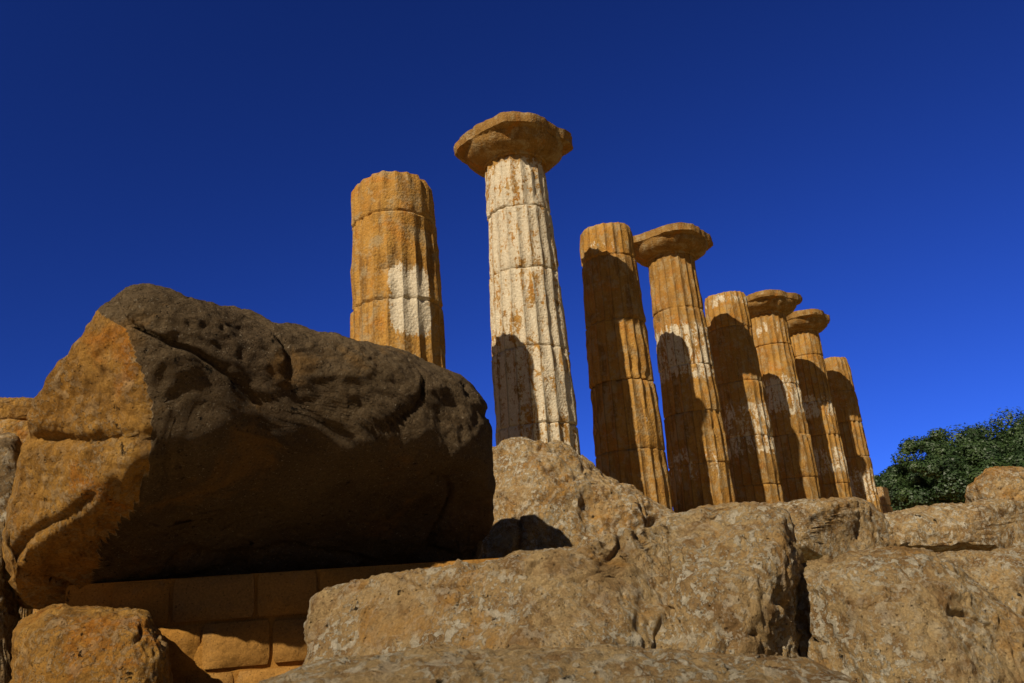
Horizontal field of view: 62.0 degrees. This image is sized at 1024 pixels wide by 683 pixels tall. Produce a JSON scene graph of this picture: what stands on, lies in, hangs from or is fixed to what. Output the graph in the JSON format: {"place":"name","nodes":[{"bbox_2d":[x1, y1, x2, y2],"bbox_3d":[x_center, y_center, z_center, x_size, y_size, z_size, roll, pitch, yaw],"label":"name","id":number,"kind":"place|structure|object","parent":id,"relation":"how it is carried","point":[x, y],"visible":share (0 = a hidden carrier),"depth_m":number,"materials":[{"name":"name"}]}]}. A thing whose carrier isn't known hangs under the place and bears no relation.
{"place":"outdoors","nodes":[
{"label":"outdoors","id":0,"kind":"place"},
{"bbox_2d":[350,170,445,367],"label":"temple column","id":1,"kind":"structure","parent":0,"point":[396,284],"depth_m":16.89,"materials":[{"name":"stone"}]},
{"bbox_2d":[0,0,1023,475],"label":"sky","id":2,"kind":"structure","parent":0,"point":[862,160],"materials":[{"name":"blue"}]},
{"bbox_2d":[454,111,580,454],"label":"temple column","id":3,"kind":"structure","parent":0,"point":[512,158],"depth_m":20.90,"materials":[{"name":"stone"}]},
{"bbox_2d":[580,222,672,510],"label":"temple column","id":4,"kind":"structure","parent":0,"point":[628,437],"depth_m":24.07,"materials":[{"name":"stone"}]},
{"bbox_2d":[633,222,735,512],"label":"temple column","id":5,"kind":"structure","parent":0,"point":[698,458],"depth_m":27.87,"materials":[{"name":"stone"}]},
{"bbox_2d":[705,291,784,503],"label":"temple column","id":6,"kind":"structure","parent":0,"point":[754,469],"depth_m":31.27,"materials":[{"name":"stone"}]},
{"bbox_2d":[746,289,820,501],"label":"temple column","id":7,"kind":"structure","parent":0,"point":[770,310],"depth_m":35.17,"materials":[{"name":"stone"}]},
{"bbox_2d":[786,309,851,498],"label":"temple column","id":8,"kind":"structure","parent":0,"point":[807,327],"depth_m":38.84,"materials":[{"name":"stone"}]},
{"bbox_2d":[824,357,882,512],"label":"temple column","id":9,"kind":"structure","parent":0,"point":[853,438],"depth_m":42.18,"materials":[{"name":"stone"}]},
{"bbox_2d":[876,487,892,512],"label":"stone pier","id":10,"kind":"structure","parent":0,"point":[883,494],"depth_m":49.62,"materials":[{"name":"brown stone"}]},
{"bbox_3d":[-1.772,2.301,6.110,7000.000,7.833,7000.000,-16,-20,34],"label":"terrain ground","id":11,"kind":"structure","parent":0,"visible":0},
{"bbox_2d":[0,432,21,682],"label":"rock","id":12,"kind":"object","parent":11,"relation":"on","point":[10,451],"visible":0.54,"depth_m":4.67,"materials":[{"name":"brown stone"}]},
{"bbox_2d":[0,419,32,617],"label":"rock","id":13,"kind":"object","parent":11,"relation":"on","point":[18,428],"visible":0.06,"depth_m":8.86,"materials":[{"name":"brown stone"}]},
{"bbox_2d":[0,397,32,420],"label":"stone block","id":14,"kind":"structure","parent":13,"relation":"on","point":[17,408],"depth_m":9.00,"materials":[{"name":"brown stone"}]},
{"bbox_2d":[9,603,172,682],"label":"rock","id":15,"kind":"object","parent":11,"relation":"on","point":[59,643],"visible":1,"depth_m":3.74,"materials":[{"name":"brown stone"}]},
{"bbox_2d":[65,558,498,682],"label":"ashlar wall","id":16,"kind":"structure","parent":11,"relation":"on","point":[243,628],"depth_m":4.68,"materials":[{"name":"brown stone"}]},
{"bbox_2d":[2,283,495,609],"bbox_3d":[-1.425,0.637,5.453,3.078,1.985,2.622,4,-19,-26],"label":"boulder","id":17,"kind":"object","parent":16,"relation":"on","point":[173,434],"visible":0.79,"depth_m":4.48,"materials":[{"name":"brown stone"}]},
{"bbox_2d":[303,521,676,664],"bbox_3d":[-0.010,1.364,3.765,2.037,1.116,1.744,-4,-17,0],"label":"rock","id":18,"kind":"object","parent":11,"relation":"on","point":[609,588],"visible":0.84,"depth_m":3.50,"materials":[{"name":"beige stone"}]},
{"bbox_2d":[258,642,855,682],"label":"rock","id":19,"kind":"object","parent":11,"relation":"on","point":[437,662],"visible":1,"depth_m":1.95,"materials":[{"name":"beige stone"}]},
{"bbox_2d":[478,437,674,558],"bbox_3d":[0.681,1.954,7.978,2.398,2.207,1.986,-3,-17,-5],"label":"rock","id":20,"kind":"object","parent":11,"relation":"on","point":[555,494],"visible":0.29,"depth_m":7.41,"materials":[{"name":"brown stone"}]},
{"bbox_2d":[665,501,803,657],"bbox_3d":[1.014,1.324,3.893,0.704,1.189,1.566,-8,-17,13],"label":"rock","id":21,"kind":"object","parent":11,"relation":"on","point":[734,578],"visible":0.78,"depth_m":3.47,"materials":[{"name":"brown stone"}]},
{"bbox_2d":[654,497,895,562],"bbox_3d":[2.494,2.139,7.656,2.576,1.396,2.876,-5,-17,4],"label":"rock slab","id":22,"kind":"object","parent":11,"relation":"on","point":[831,527],"visible":0.2,"depth_m":6.76,"materials":[{"name":"brown stone"}]},
{"bbox_2d":[874,463,904,510],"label":"pine tree","id":23,"kind":"object","parent":11,"relation":"on","point":[876,481],"visible":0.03,"depth_m":69.20,"materials":[{"name":"green plant"}]},
{"bbox_2d":[794,545,1023,682],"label":"rock","id":24,"kind":"object","parent":11,"relation":"on","point":[892,614],"visible":0.82,"depth_m":3.43,"materials":[{"name":"beige stone"}]},
{"bbox_2d":[875,427,1011,510],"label":"pine tree","id":25,"kind":"object","parent":11,"relation":"on","point":[936,474],"visible":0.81,"depth_m":58.03,"materials":[{"name":"green plant"}]},
{"bbox_2d":[883,498,1023,552],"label":"rock slab","id":26,"kind":"object","parent":11,"relation":"on","point":[985,524],"visible":0.41,"depth_m":7.13,"materials":[{"name":"brown stone"}]},
{"bbox_2d":[936,547,1023,615],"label":"rock","id":27,"kind":"object","parent":11,"relation":"on","point":[998,573],"visible":0.33,"depth_m":5.25,"materials":[{"name":"brown stone"}]},
{"bbox_2d":[957,439,1010,469],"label":"pine tree","id":28,"kind":"object","parent":11,"relation":"on","point":[1003,450],"visible":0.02,"depth_m":61.44,"materials":[{"name":"green plant"}]},
{"bbox_2d":[945,406,1023,452],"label":"pine tree","id":29,"kind":"object","parent":11,"relation":"on","point":[979,431],"visible":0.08,"depth_m":74.19,"materials":[{"name":"green plant"}]},
{"bbox_2d":[965,466,1023,502],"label":"round rock","id":30,"kind":"object","parent":11,"relation":"on","point":[1001,482],"visible":0.35,"depth_m":7.74,"materials":[{"name":"brown stone"}]},
{"bbox_2d":[1000,450,1023,466],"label":"pine tree","id":31,"kind":"object","parent":11,"relation":"on","point":[1016,459],"visible":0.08,"depth_m":58.29,"materials":[{"name":"green plant"}]},
{"bbox_2d":[1001,424,1023,452],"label":"pine tree","id":32,"kind":"object","parent":11,"relation":"on","point":[1018,442],"visible":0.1,"depth_m":68.65,"materials":[{"name":"green plant"}]}
]}

